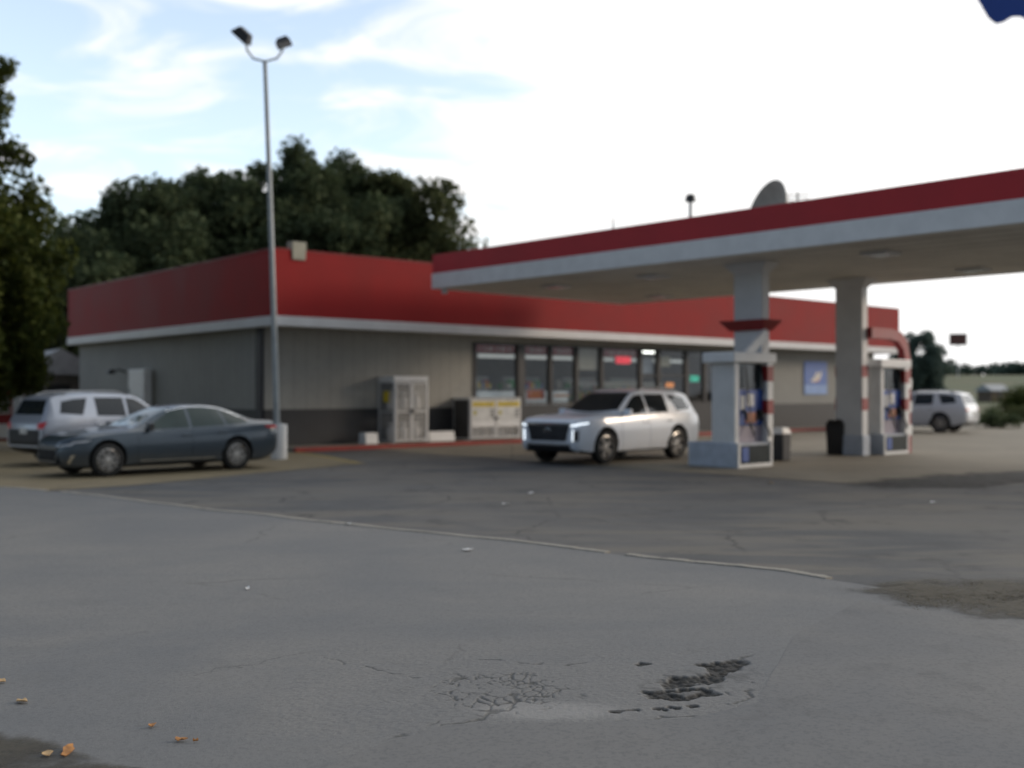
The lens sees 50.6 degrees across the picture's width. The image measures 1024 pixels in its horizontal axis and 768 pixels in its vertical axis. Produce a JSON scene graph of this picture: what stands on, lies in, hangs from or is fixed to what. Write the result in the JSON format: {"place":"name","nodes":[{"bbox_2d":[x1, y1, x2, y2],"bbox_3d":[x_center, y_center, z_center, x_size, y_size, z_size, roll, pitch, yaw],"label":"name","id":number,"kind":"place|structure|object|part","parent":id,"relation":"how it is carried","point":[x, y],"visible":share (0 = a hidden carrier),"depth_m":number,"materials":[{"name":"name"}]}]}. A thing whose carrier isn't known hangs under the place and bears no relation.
{"place":"outdoors","nodes":[
{"label":"outdoors","id":0,"kind":"place"},
{"bbox_2d":[0,488,1023,767],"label":"roadway","id":1,"kind":"structure","parent":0,"point":[126,622],"depth_m":7.66,"materials":[{"name":"asphalt"}]},
{"bbox_2d":[16,697,27,701],"bbox_3d":[-2.671,1.721,5.901,0.049,0.015,0.082,0,-1,-40],"label":"fallen leaf","id":2,"kind":"object","parent":1,"relation":"on","point":[23,699],"visible":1,"depth_m":5.90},
{"bbox_2d":[0,735,134,767],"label":"dirt patch","id":3,"kind":"object","parent":1,"relation":"on","point":[13,750],"visible":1,"depth_m":5.03,"materials":[{"name":"soil"}]},
{"bbox_2d":[42,750,52,755],"bbox_3d":[-2.158,1.715,5.024,0.046,0.014,0.067,0,0,-7],"label":"fallen leaf","id":4,"kind":"object","parent":3,"relation":"on","point":[47,752],"visible":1,"depth_m":5.03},
{"bbox_2d":[61,743,74,755],"bbox_3d":[-2.082,1.714,5.077,0.053,0.015,0.157,0,0,-6],"label":"fallen leaf","id":5,"kind":"object","parent":3,"relation":"on","point":[68,749],"visible":1,"depth_m":5.08,"materials":[{"name":"plant"}]},
{"bbox_2d":[175,736,187,740],"bbox_3d":[-1.601,1.716,5.242,0.061,0.014,0.038,0,0,0],"label":"fallen leaf","id":6,"kind":"object","parent":1,"relation":"on","point":[179,738],"visible":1,"depth_m":5.24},
{"bbox_2d":[0,486,832,578],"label":"roadway edging","id":7,"kind":"object","parent":1,"relation":"on","point":[628,554],"visible":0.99,"depth_m":12.52,"materials":[{"name":"concrete"}]},
{"bbox_2d":[326,601,1023,767],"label":"resurfaced patch","id":8,"kind":"object","parent":1,"relation":"on","point":[861,684],"visible":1,"depth_m":5.53,"materials":[{"name":"asphalt"}]},
{"bbox_2d":[978,0,1023,23],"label":"banner flag","id":9,"kind":"object","parent":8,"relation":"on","point":[999,11],"visible":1,"depth_m":3.01,"materials":[{"name":"fabric"}]},
{"bbox_2d":[864,579,1023,617],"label":"dirt patch","id":10,"kind":"object","parent":1,"relation":"on","point":[984,588],"visible":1,"depth_m":9.02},
{"bbox_2d":[895,579,1022,613],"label":"weeds","id":11,"kind":"object","parent":10,"relation":"on","point":[962,595],"visible":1,"depth_m":8.89,"materials":[{"name":"plant"}]},
{"bbox_2d":[0,0,1023,374],"label":"sky","id":12,"kind":"structure","parent":0,"point":[552,118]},
{"bbox_2d":[49,422,1023,599],"bbox_3d":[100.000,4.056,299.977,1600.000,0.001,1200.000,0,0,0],"label":"ground","id":13,"kind":"structure","parent":0,"point":[866,534],"depth_m":15.74,"materials":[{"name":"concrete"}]},
{"bbox_2d":[0,54,79,412],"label":"leaning tree","id":14,"kind":"object","parent":13,"relation":"on","point":[28,274],"visible":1,"depth_m":32.00,"materials":[{"name":"green plant"}]},
{"bbox_2d":[13,349,78,413],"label":"garden shed","id":15,"kind":"structure","parent":13,"relation":"on","point":[64,367],"depth_m":45.76,"materials":[{"name":"grey paint"}]},
{"bbox_2d":[47,384,70,393],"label":"door","id":16,"kind":"structure","parent":15,"relation":"in","point":[53,387],"depth_m":45.83,"materials":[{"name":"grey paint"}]},
{"bbox_2d":[0,212,201,356],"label":"broadleaf tree","id":17,"kind":"object","parent":13,"relation":"on","point":[106,270],"visible":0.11,"depth_m":51.59,"materials":[{"name":"green plant"}]},
{"bbox_2d":[41,171,246,312],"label":"broadleaf tree","id":18,"kind":"object","parent":13,"relation":"on","point":[162,237],"visible":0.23,"depth_m":54.73,"materials":[{"name":"green plant"}]},
{"bbox_2d":[0,441,364,489],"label":"parking pad","id":19,"kind":"object","parent":13,"relation":"on","point":[22,469],"visible":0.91,"depth_m":23.20,"materials":[{"name":"beige concrete"}]},
{"bbox_2d":[0,392,12,440],"bbox_3d":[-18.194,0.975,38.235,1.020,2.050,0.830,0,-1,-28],"label":"parked car","id":20,"kind":"object","parent":19,"relation":"on","point":[5,417],"visible":0.29,"depth_m":38.00,"materials":[{"name":"metal"}]},
{"bbox_2d":[7,390,150,458],"bbox_3d":[-9.832,1.031,26.709,2.077,1.738,4.576,0,-1,38],"label":"parked suv","id":21,"kind":"object","parent":19,"relation":"on","point":[35,420],"visible":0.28,"depth_m":25.14,"materials":[{"name":"silver metal"}]},
{"bbox_3d":[-11.111,0.538,25.075,1.243,0.339,0.180,0,-1,38],"label":"rear window","id":22,"kind":"part","parent":21,"relation":"part of","materials":[{"name":"black glass"}]},
{"bbox_3d":[-10.155,0.521,25.090,0.197,0.393,0.731,0,-1,38],"label":"window","id":23,"kind":"part","parent":21,"relation":"part of","materials":[{"name":"grey glass"}]},
{"bbox_3d":[-9.468,1.169,25.677,0.078,0.737,0.882,0,-1,38],"label":"door","id":24,"kind":"part","parent":21,"relation":"part of","materials":[{"name":"silver metal"}]},
{"bbox_3d":[-9.584,0.544,25.816,0.208,0.447,0.749,0,-1,38],"label":"window","id":25,"kind":"part","parent":21,"relation":"part of","materials":[{"name":"grey glass"}]},
{"bbox_3d":[-9.034,0.562,26.522,0.209,0.462,0.895,0,-1,38],"label":"window","id":26,"kind":"part","parent":21,"relation":"part of","materials":[{"name":"grey glass"}]},
{"bbox_2d":[37,404,277,476],"bbox_3d":[-7.616,1.157,23.471,2.055,1.435,4.924,0,-1,44],"label":"parked sedan","id":27,"kind":"object","parent":19,"relation":"on","point":[191,434],"visible":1,"depth_m":22.78,"materials":[{"name":"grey metal"}]},
{"bbox_3d":[-7.212,1.277,22.573,0.077,0.640,1.190,0,-1,44],"label":"door","id":28,"kind":"part","parent":27,"relation":"part of","materials":[{"name":"blue metal"}]},
{"bbox_3d":[-7.319,0.726,22.773,0.285,0.435,1.020,0,-1,44],"label":"window","id":29,"kind":"part","parent":27,"relation":"part of","materials":[{"name":"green glass"}]},
{"bbox_3d":[-6.635,0.711,23.469,0.287,0.413,0.790,0,-1,44],"label":"window","id":30,"kind":"part","parent":27,"relation":"part of","materials":[{"name":"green glass"}]},
{"bbox_3d":[-6.478,1.266,23.321,0.076,0.675,0.855,0,-1,44],"label":"door","id":31,"kind":"part","parent":27,"relation":"part of","materials":[{"name":"blue metal"}]},
{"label":"window","id":32,"kind":"part","parent":27,"relation":"part of","materials":[{"name":"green glass"}]},
{"bbox_2d":[271,424,286,458],"bbox_3d":[-5.938,1.469,27.614,0.410,0.895,0.410,0,0,0],"label":"footing post","id":33,"kind":"object","parent":19,"relation":"on","point":[280,452],"visible":0.75,"depth_m":27.44,"materials":[{"name":"white paint"}]},
{"bbox_2d":[231,26,292,423],"bbox_3d":[-6.406,-4.070,27.727,1.548,10.190,0.354,0,0,0],"label":"light pole","id":34,"kind":"object","parent":33,"relation":"on","point":[243,35],"visible":0.96,"depth_m":27.65,"materials":[{"name":"metal"}]},
{"bbox_2d":[295,452,358,462],"bbox_3d":[-4.813,1.909,28.259,0.252,0.001,5.249,0,-1,-27],"label":"painted line","id":35,"kind":"object","parent":19,"relation":"on","point":[329,457],"visible":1,"depth_m":28.12,"materials":[{"name":"paint"}]},
{"bbox_2d":[131,164,320,258],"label":"broadleaf tree","id":36,"kind":"object","parent":13,"relation":"on","point":[217,188],"visible":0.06,"depth_m":57.70,"materials":[{"name":"green plant"}]},
{"bbox_2d":[208,160,297,246],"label":"broadleaf tree","id":37,"kind":"object","parent":13,"relation":"on","point":[259,170],"visible":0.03,"depth_m":60.54,"materials":[{"name":"green plant"}]},
{"bbox_2d":[215,133,390,258],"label":"broadleaf tree","id":38,"kind":"object","parent":13,"relation":"on","point":[311,215],"visible":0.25,"depth_m":57.51,"materials":[{"name":"green plant"}]},
{"bbox_2d":[321,146,419,258],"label":"broadleaf tree","id":39,"kind":"object","parent":13,"relation":"on","point":[352,176],"visible":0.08,"depth_m":61.63,"materials":[{"name":"green plant"}]},
{"bbox_2d":[348,166,452,262],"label":"broadleaf tree","id":40,"kind":"object","parent":13,"relation":"on","point":[394,183],"visible":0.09,"depth_m":61.60,"materials":[{"name":"green plant"}]},
{"bbox_2d":[381,175,488,261],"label":"broadleaf tree","id":41,"kind":"object","parent":13,"relation":"on","point":[436,198],"visible":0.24,"depth_m":60.68,"materials":[{"name":"green plant"}]},
{"bbox_2d":[67,247,899,445],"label":"store building","id":42,"kind":"structure","parent":13,"relation":"on","point":[351,329],"depth_m":36.05,"materials":[{"name":"grey"}]},
{"bbox_2d":[105,369,125,373],"bbox_3d":[-14.449,-0.462,39.496,0.667,0.185,0.252,0,-1,-41],"label":"wall lamp","id":43,"kind":"object","parent":42,"relation":"attached to","point":[110,372],"visible":1,"depth_m":39.39,"materials":[{"name":"black plastic"}]},
{"bbox_2d":[128,369,151,406],"bbox_3d":[-13.162,0.215,38.258,0.300,1.470,1.476,0,-1,-41],"label":"wall cabinet","id":44,"kind":"object","parent":42,"relation":"attached to","point":[140,384],"depth_m":37.80,"materials":[{"name":"metal"}]},
{"bbox_2d":[128,371,143,401],"bbox_3d":[-13.251,0.215,38.180,0.014,1.350,1.376,0,-1,-41],"label":"door","id":45,"kind":"structure","parent":44,"relation":"in","point":[135,378],"depth_m":38.13,"materials":[{"name":"white paint"}]},
{"bbox_2d":[287,241,305,260],"bbox_3d":[-6.206,-3.820,31.217,0.478,0.520,0.315,0,-1,-41],"label":"rooftop unit","id":46,"kind":"object","parent":42,"relation":"on","point":[298,250],"visible":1,"depth_m":31.08,"materials":[{"name":"metal"}]},
{"bbox_2d":[476,377,493,390],"bbox_3d":[-1.577,0.804,39.314,1.819,2.150,0.700,0,-1,-41],"label":"store shelf","id":47,"kind":"object","parent":42,"relation":"on","point":[482,384],"visible":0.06,"depth_m":39.49,"materials":[{"name":"metal"}]},
{"bbox_2d":[475,342,517,396],"bbox_3d":[-0.564,-0.365,37.599,1.953,2.120,0.130,0,-1,-41],"label":"window","id":48,"kind":"structure","parent":42,"relation":"in","point":[516,345],"depth_m":38.17,"materials":[{"name":"grey paint"}]},
{"bbox_2d":[497,377,543,390],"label":"store shelf","id":49,"kind":"object","parent":42,"relation":"on","point":[531,383],"visible":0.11,"depth_m":41.11,"materials":[{"name":"metal"}]},
{"bbox_2d":[527,390,544,398],"bbox_3d":[0.855,0.371,38.938,0.854,0.330,0.024,0,-1,-41],"label":"window poster","id":50,"kind":"object","parent":42,"relation":"attached to","point":[535,394],"depth_m":38.93,"materials":[{"name":"paper"}]},
{"bbox_2d":[524,344,549,403],"bbox_3d":[0.861,-0.355,38.838,1.255,2.120,0.130,0,-1,-41],"label":"window","id":51,"kind":"structure","parent":42,"relation":"in","point":[548,346],"depth_m":39.18,"materials":[{"name":"grey paint"}]},
{"bbox_2d":[554,394,570,396],"bbox_3d":[1.859,0.423,39.813,0.846,0.080,0.020,0,-1,-41],"label":"window poster","id":52,"kind":"object","parent":42,"relation":"attached to","point":[562,395],"depth_m":39.80,"materials":[{"name":"paper"}]},
{"bbox_2d":[552,345,575,403],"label":"window","id":53,"kind":"structure","parent":42,"relation":"in","point":[574,347],"depth_m":40.04,"materials":[{"name":"grey paint"}]},
{"bbox_2d":[556,378,596,403],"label":"store shelf","id":54,"kind":"object","parent":42,"relation":"on","point":[564,384],"visible":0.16,"depth_m":42.63,"materials":[{"name":"metal"}]},
{"bbox_2d":[578,346,600,400],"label":"window","id":55,"kind":"structure","parent":42,"relation":"in","point":[599,348],"depth_m":40.90,"materials":[{"name":"grey paint"}]},
{"bbox_2d":[603,347,639,389],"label":"window","id":56,"kind":"structure","parent":42,"relation":"in","point":[638,350],"depth_m":42.32,"materials":[{"name":"grey paint"}]},
{"bbox_2d":[614,357,630,364],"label":"neon sign","id":57,"kind":"object","parent":42,"relation":"attached to","point":[622,360],"visible":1,"depth_m":41.89,"materials":[{"name":"red plastic"}]},
{"bbox_2d":[605,378,643,389],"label":"store shelf","id":58,"kind":"object","parent":42,"relation":"on","point":[621,380],"visible":0.06,"depth_m":44.82,"materials":[{"name":"metal"}]},
{"bbox_2d":[643,359,652,373],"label":"window poster","id":59,"kind":"object","parent":42,"relation":"attached to","point":[647,366],"depth_m":42.89,"materials":[{"name":"paper"}]},
{"bbox_2d":[642,349,657,389],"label":"door","id":60,"kind":"structure","parent":42,"relation":"in","point":[655,375],"depth_m":43.03,"materials":[{"name":"grey paint"}]},
{"bbox_2d":[661,356,669,366],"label":"window poster","id":61,"kind":"object","parent":42,"relation":"attached to","point":[665,360],"depth_m":43.56,"materials":[{"name":"paper"}]},
{"bbox_2d":[664,382,673,387],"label":"neon sign","id":62,"kind":"object","parent":42,"relation":"attached to","point":[668,384],"visible":0.99,"depth_m":43.68,"materials":[{"name":"orange plastic"}]},
{"bbox_2d":[660,349,685,395],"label":"door","id":63,"kind":"structure","parent":42,"relation":"in","point":[683,375],"depth_m":44.13,"materials":[{"name":"grey paint"}]},
{"bbox_2d":[689,375,698,381],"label":"neon sign","id":64,"kind":"object","parent":42,"relation":"attached to","point":[693,378],"visible":1,"depth_m":44.70,"materials":[{"name":"green plastic"}]},
{"bbox_2d":[688,350,703,401],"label":"window","id":65,"kind":"structure","parent":42,"relation":"in","point":[702,364],"depth_m":44.92,"materials":[{"name":"grey paint"}]},
{"bbox_2d":[706,351,714,401],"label":"window","id":66,"kind":"structure","parent":42,"relation":"in","point":[706,351],"depth_m":45.03,"materials":[{"name":"grey paint"}]},
{"bbox_2d":[804,361,826,393],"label":"wall poster","id":67,"kind":"object","parent":42,"relation":"attached to","point":[815,377],"depth_m":50.20,"materials":[{"name":"paper"}]},
{"bbox_2d":[293,428,825,451],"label":"kerb","id":68,"kind":"structure","parent":13,"relation":"on","point":[342,448],"depth_m":33.57,"materials":[{"name":"concrete"}]},
{"bbox_2d":[377,423,1023,483],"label":"forecourt","id":69,"kind":"structure","parent":13,"relation":"on","point":[973,449],"depth_m":27.77,"materials":[{"name":"concrete"}]},
{"bbox_2d":[521,387,698,463],"bbox_3d":[2.576,0.996,27.419,2.242,1.819,5.189,0,-1,42],"label":"parked suv","id":70,"kind":"object","parent":69,"relation":"on","point":[603,426],"visible":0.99,"depth_m":26.51,"materials":[{"name":"white paint"}]},
{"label":"window","id":71,"kind":"part","parent":70,"relation":"part of","materials":[{"name":"black glass"}]},
{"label":"door","id":72,"kind":"part","parent":70,"relation":"part of","materials":[{"name":"white paint"}]},
{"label":"window","id":73,"kind":"part","parent":70,"relation":"part of","materials":[{"name":"black glass"}]},
{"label":"door","id":74,"kind":"part","parent":70,"relation":"part of","materials":[{"name":"white paint"}]},
{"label":"window","id":75,"kind":"part","parent":70,"relation":"part of","materials":[{"name":"grey glass"}]},
{"bbox_2d":[432,168,1023,455],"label":"fuel canopy","id":76,"kind":"object","parent":69,"relation":"on","point":[850,248],"visible":0.83,"depth_m":25.70,"materials":[{"name":"metal"}]},
{"bbox_2d":[685,193,695,216],"bbox_3d":[4.866,-4.408,29.535,0.300,1.580,0.292,0,0,0],"label":"roof vent","id":77,"kind":"object","parent":76,"relation":"on","point":[690,198],"visible":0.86,"depth_m":29.47,"materials":[{"name":"metal"}]},
{"bbox_2d":[751,180,787,207],"bbox_3d":[6.719,-4.445,28.485,0.986,1.856,1.784,0,0,0],"label":"satellite dish","id":78,"kind":"object","parent":76,"relation":"on","point":[773,192],"visible":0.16,"depth_m":28.80,"materials":[{"name":"metal"}]},
{"bbox_2d":[787,192,809,201],"bbox_3d":[7.662,-4.403,29.246,0.797,1.565,0.205,0,-1,28],"label":"aerial","id":79,"kind":"object","parent":76,"relation":"on","point":[797,194],"visible":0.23,"depth_m":29.22,"materials":[{"name":"grey paint"}]},
{"bbox_2d":[688,352,775,468],"bbox_3d":[5.077,0.588,25.001,1.600,2.600,1.538,0,-1,-41],"label":"fuel dispenser","id":80,"kind":"object","parent":69,"relation":"on","point":[742,409],"visible":1,"depth_m":24.53,"materials":[{"name":"paint"}]},
{"bbox_2d":[773,427,791,460],"bbox_3d":[6.719,1.494,27.050,0.374,0.820,0.374,0,-1,-41],"label":"litter bin","id":81,"kind":"object","parent":69,"relation":"on","point":[781,442],"visible":0.89,"depth_m":26.92,"materials":[{"name":"grey paint"}]},
{"bbox_2d":[825,419,844,454],"bbox_3d":[8.957,1.445,29.676,0.544,0.960,0.544,0,-1,-41],"label":"litter bin","id":82,"kind":"object","parent":69,"relation":"on","point":[834,433],"visible":0.75,"depth_m":29.49,"materials":[{"name":"black plastic"}]},
{"bbox_2d":[868,359,910,454],"bbox_3d":[10.112,0.629,30.199,1.600,2.600,1.538,0,-1,-41],"label":"fuel dispenser","id":83,"kind":"object","parent":69,"relation":"on","point":[888,406],"visible":0.69,"depth_m":29.64,"materials":[{"name":"paint"}]},
{"bbox_2d":[911,390,978,432],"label":"parked suv","id":84,"kind":"object","parent":69,"relation":"on","point":[939,411],"visible":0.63,"depth_m":45.83,"materials":[{"name":"white paint"}]},
{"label":"door","id":85,"kind":"part","parent":84,"relation":"part of","materials":[{"name":"white paint"}]},
{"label":"window","id":86,"kind":"part","parent":84,"relation":"part of","materials":[{"name":"black glass"}]},
{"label":"window","id":87,"kind":"part","parent":84,"relation":"part of","materials":[{"name":"black glass"}]},
{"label":"rear window","id":88,"kind":"part","parent":84,"relation":"part of","materials":[{"name":"white glass"}]},
{"bbox_2d":[848,471,1023,487],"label":"asphalt smear","id":89,"kind":"object","parent":13,"relation":"on","point":[944,479],"visible":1,"depth_m":20.77},
{"bbox_2d":[975,406,1023,427],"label":"bush","id":90,"kind":"object","parent":13,"relation":"on","point":[993,417],"visible":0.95,"depth_m":51.70,"materials":[{"name":"green plant"}]},
{"bbox_2d":[1005,403,1023,421],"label":"bush","id":91,"kind":"object","parent":13,"relation":"on","point":[1013,409],"visible":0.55,"depth_m":62.58,"materials":[{"name":"green plant"}]},
{"bbox_2d":[287,426,825,451],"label":"sidewalk","id":92,"kind":"structure","parent":0,"point":[289,448],"depth_m":34.23,"materials":[{"name":"concrete"}]},
{"bbox_2d":[359,432,377,443],"bbox_3d":[-4.421,1.672,33.351,0.456,0.340,0.396,0,-1,-41],"label":"concrete block","id":93,"kind":"object","parent":92,"relation":"on","point":[368,438],"depth_m":33.20,"materials":[{"name":"white paint"}]},
{"bbox_2d":[379,376,427,442],"bbox_3d":[-3.433,0.805,34.413,1.340,2.090,0.912,0,-1,-41],"label":"gas cylinder cage","id":94,"kind":"object","parent":92,"relation":"on","point":[395,416],"visible":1,"depth_m":34.30,"materials":[{"name":"white paint"}]},
{"bbox_2d":[387,424,392,439],"bbox_3d":[-3.799,1.493,34.131,0.300,0.550,0.292,0,-1,-41],"label":"gas cylinder","id":95,"kind":"object","parent":94,"relation":"in","point":[390,435],"visible":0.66,"depth_m":34.01,"materials":[{"name":"metal"}]},
{"bbox_2d":[399,422,407,439],"bbox_3d":[-3.451,1.496,34.433,0.300,0.550,0.292,0,-1,-41],"label":"gas cylinder","id":96,"kind":"object","parent":94,"relation":"in","point":[404,433],"visible":0.71,"depth_m":34.33,"materials":[{"name":"metal"}]},
{"bbox_2d":[399,392,407,408],"bbox_3d":[-3.451,0.530,34.441,0.300,0.550,0.292,0,-1,-41],"label":"gas cylinder","id":97,"kind":"object","parent":94,"relation":"in","point":[404,403],"visible":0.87,"depth_m":34.34,"materials":[{"name":"metal"}]},
{"bbox_2d":[395,382,411,441],"bbox_3d":[-3.389,0.871,33.894,0.604,1.850,0.065,0,-1,-41],"label":"door","id":98,"kind":"structure","parent":94,"relation":"in","point":[396,383],"depth_m":33.86,"materials":[{"name":"white paint"}]},
{"bbox_2d":[413,392,419,408],"bbox_3d":[-3.103,0.533,34.744,0.300,0.550,0.292,0,-1,-41],"label":"gas cylinder","id":99,"kind":"object","parent":94,"relation":"in","point":[417,401],"visible":0.65,"depth_m":34.64,"materials":[{"name":"metal"}]},
{"bbox_2d":[413,422,419,438],"bbox_3d":[-3.103,1.498,34.736,0.300,0.550,0.292,0,-1,-41],"label":"gas cylinder","id":100,"kind":"object","parent":94,"relation":"in","point":[416,431],"visible":0.49,"depth_m":34.61,"materials":[{"name":"metal"}]},
{"bbox_2d":[412,382,427,440],"bbox_3d":[-2.916,0.874,34.299,0.604,1.850,0.065,0,-1,-41],"label":"door","id":101,"kind":"structure","parent":94,"relation":"in","point":[421,411],"depth_m":34.36,"materials":[{"name":"white paint"}]},
{"bbox_2d":[423,431,454,441],"bbox_3d":[-2.375,1.696,35.129,1.032,0.320,0.396,0,-1,-41],"label":"concrete block","id":102,"kind":"object","parent":92,"relation":"on","point":[436,436],"depth_m":34.98,"materials":[{"name":"white paint"}]},
{"bbox_2d":[454,397,520,440],"bbox_3d":[-0.809,1.163,36.691,2.269,1.410,0.912,0,-1,-41],"label":"gas cylinder cage","id":103,"kind":"object","parent":92,"relation":"on","point":[476,413],"visible":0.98,"depth_m":36.20,"materials":[{"name":"white paint"}]},
{"bbox_2d":[479,427,487,436],"bbox_3d":[-0.970,1.512,36.590,0.300,0.550,0.292,0,-1,-41],"label":"gas cylinder","id":104,"kind":"object","parent":103,"relation":"in","point":[482,432],"visible":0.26,"depth_m":36.45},
{"bbox_2d":[470,399,496,438],"bbox_3d":[-0.945,1.163,36.010,1.072,1.300,0.065,0,-1,-41],"label":"door","id":105,"kind":"structure","parent":103,"relation":"in","point":[482,411],"depth_m":35.99,"materials":[{"name":"white paint"}]},
{"bbox_2d":[488,427,493,436],"bbox_3d":[-0.689,1.514,36.834,0.300,0.550,0.292,0,-1,-41],"label":"gas cylinder","id":106,"kind":"object","parent":103,"relation":"in","point":[492,433],"visible":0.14,"depth_m":36.69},
{"bbox_2d":[496,399,519,437],"bbox_3d":[-0.117,1.169,36.736,1.072,1.300,0.065,0,-1,-41],"label":"door","id":107,"kind":"structure","parent":103,"relation":"in","point":[507,410],"depth_m":36.71,"materials":[{"name":"white paint"}]},
{"bbox_2d":[505,427,512,435],"bbox_3d":[-0.129,1.518,37.321,0.300,0.550,0.292,0,-1,-41],"label":"gas cylinder","id":108,"kind":"object","parent":103,"relation":"in","point":[506,430],"visible":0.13,"depth_m":37.20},
{"bbox_2d":[943,375,1023,419],"bbox_3d":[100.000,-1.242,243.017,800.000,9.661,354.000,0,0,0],"label":"hill","id":109,"kind":"structure","parent":0,"point":[969,384],"depth_m":172.52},
{"bbox_2d":[888,329,955,391],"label":"rounded tree","id":110,"kind":"object","parent":109,"relation":"on","point":[937,367],"visible":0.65,"depth_m":117.89,"materials":[{"name":"teal plant"}]},
{"bbox_2d":[948,333,967,376],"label":"billboard","id":111,"kind":"object","parent":109,"relation":"on","point":[958,339],"visible":0.96,"depth_m":199.97},
{"bbox_2d":[924,358,1023,374],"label":"hedgerow","id":112,"kind":"object","parent":109,"relation":"on","point":[1010,368],"visible":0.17,"depth_m":240.22,"materials":[{"name":"green plant"}]},
{"bbox_2d":[974,384,1008,401],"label":"field shed","id":113,"kind":"structure","parent":109,"relation":"on","point":[987,392],"depth_m":111.30,"materials":[{"name":"grey wood"}]},
{"bbox_2d":[991,384,1023,413],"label":"bush","id":114,"kind":"object","parent":109,"relation":"on","point":[1016,397],"visible":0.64,"depth_m":74.12,"materials":[{"name":"green plant"}]}
]}

